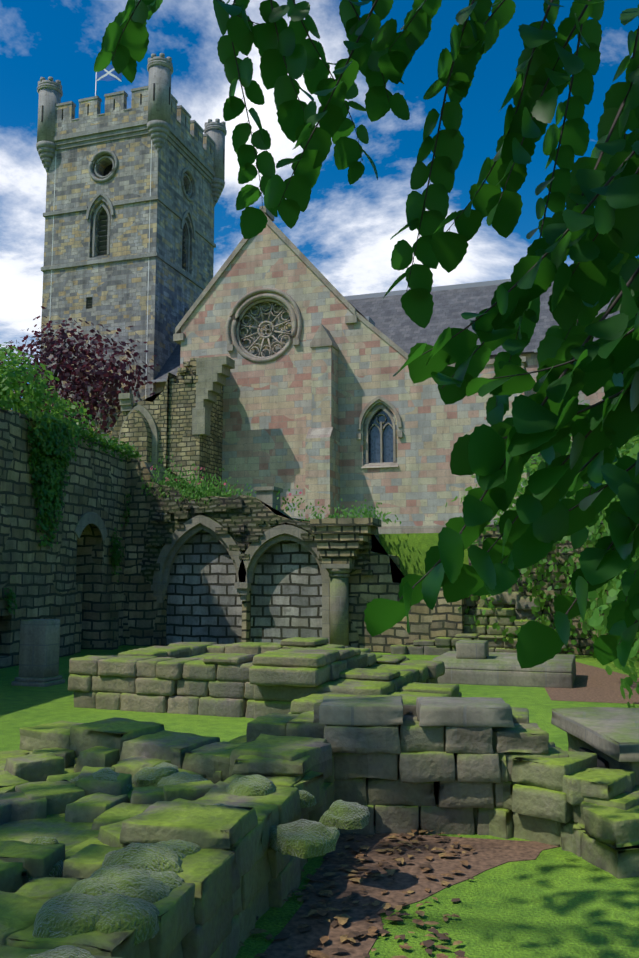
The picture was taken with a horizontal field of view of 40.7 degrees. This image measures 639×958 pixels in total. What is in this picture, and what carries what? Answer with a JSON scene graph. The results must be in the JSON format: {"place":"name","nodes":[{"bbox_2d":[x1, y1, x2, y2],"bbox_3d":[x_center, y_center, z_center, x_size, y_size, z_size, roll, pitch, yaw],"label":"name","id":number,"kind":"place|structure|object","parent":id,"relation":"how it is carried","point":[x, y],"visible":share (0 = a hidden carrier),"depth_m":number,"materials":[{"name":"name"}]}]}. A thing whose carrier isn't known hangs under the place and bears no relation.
{"place":"outdoors","nodes":[
{"label":"outdoors","id":0,"kind":"place"},
{"bbox_2d":[122,458,466,652],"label":"arched stone wall","id":1,"kind":"structure","parent":0,"point":[259,567],"depth_m":19.76,"materials":[{"name":"grey stone"}]},
{"bbox_2d":[141,454,400,523],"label":"wild plants","id":2,"kind":"object","parent":1,"relation":"on","point":[200,492],"visible":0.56,"depth_m":20.39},
{"bbox_2d":[0,645,638,957],"bbox_3d":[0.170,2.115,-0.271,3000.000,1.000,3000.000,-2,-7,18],"label":"ground","id":3,"kind":"structure","parent":0,"point":[558,902],"depth_m":4.43,"materials":[{"name":"green plant"}]},
{"bbox_2d":[11,619,64,686],"bbox_3d":[-4.281,2.669,13.160,0.606,1.025,0.525,-2,-7,18],"label":"stone pedestal","id":4,"kind":"object","parent":3,"relation":"on","point":[39,648],"visible":0.94,"depth_m":13.00,"materials":[{"name":"grey stone"}]},
{"bbox_2d":[0,408,136,668],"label":"stone wall","id":5,"kind":"structure","parent":3,"relation":"on","point":[72,584],"depth_m":17.84,"materials":[{"name":"grey stone"}]},
{"bbox_2d":[1,409,141,614],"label":"wall ivy","id":6,"kind":"object","parent":5,"relation":"attached to","point":[51,442],"depth_m":17.01,"materials":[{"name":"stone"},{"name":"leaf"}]},
{"bbox_2d":[68,637,461,718],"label":"low stone wall","id":7,"kind":"structure","parent":3,"relation":"on","point":[293,675],"depth_m":10.36,"materials":[{"name":"grey stone"}]},
{"bbox_2d":[0,694,638,957],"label":"ruin foundations","id":8,"kind":"object","parent":3,"relation":"on","point":[124,838],"visible":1,"depth_m":4.98,"materials":[{"name":"stone"}]},
{"bbox_2d":[94,0,638,668],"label":"tree foliage","id":9,"kind":"object","parent":3,"relation":"on","point":[598,244],"visible":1,"depth_m":2.26,"materials":[{"name":"green plant"}]},
{"bbox_2d":[259,833,558,957],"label":"soil patch","id":10,"kind":"object","parent":3,"relation":"on","point":[486,854],"visible":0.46,"depth_m":4.64,"materials":[{"name":"brown soil"}]},
{"bbox_2d":[239,821,475,957],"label":"dead leaves","id":11,"kind":"object","parent":10,"relation":"on","point":[343,919],"visible":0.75,"depth_m":4.33,"materials":[{"name":"brown plant"}]},
{"bbox_2d":[390,581,567,654],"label":"rubble wall","id":12,"kind":"structure","parent":3,"relation":"on","point":[502,614],"depth_m":18.09,"materials":[{"name":"grey stone"}]},
{"bbox_2d":[402,640,575,687],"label":"ruin plinth","id":13,"kind":"structure","parent":3,"relation":"on","point":[472,662],"depth_m":13.04,"materials":[{"name":"grey stone"}]},
{"bbox_2d":[446,396,638,707],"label":"hedge","id":14,"kind":"object","parent":3,"relation":"on","point":[599,605],"visible":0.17,"depth_m":17.06,"materials":[{"name":"green plant"}]},
{"bbox_2d":[468,523,638,654],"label":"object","id":15,"kind":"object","parent":3,"relation":"on","point":[582,644],"depth_m":18.24,"materials":[{"name":"green plant"}]},
{"bbox_2d":[0,0,638,408],"label":"sky","id":16,"kind":"structure","parent":0,"point":[345,230],"materials":[{"name":"blue"}]},
{"bbox_2d":[36,53,619,533],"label":"church","id":17,"kind":"structure","parent":0,"point":[324,405],"depth_m":39.63,"materials":[{"name":"stone"}]},
{"bbox_2d":[378,533,468,575],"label":"grassy bank","id":18,"kind":"structure","parent":0,"point":[410,550],"depth_m":19.49,"materials":[{"name":"green plant"}]},
{"bbox_2d":[0,342,94,432],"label":"elder bush","id":19,"kind":"object","parent":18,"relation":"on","point":[24,406],"visible":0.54,"depth_m":18.11,"materials":[{"name":"green plant"}]},
{"bbox_2d":[0,306,158,433],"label":"copper beech tree","id":20,"kind":"object","parent":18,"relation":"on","point":[61,354],"visible":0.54,"depth_m":42.99,"materials":[{"name":"purple plant"}]},
{"bbox_2d":[109,356,234,496],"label":"ruin walls","id":21,"kind":"structure","parent":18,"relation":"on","point":[179,417],"depth_m":36.96,"materials":[{"name":"grey stone"}]},
{"bbox_2d":[544,662,638,703],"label":"dirt path","id":22,"kind":"structure","parent":0,"point":[595,684],"depth_m":12.46,"materials":[{"name":"soil"}]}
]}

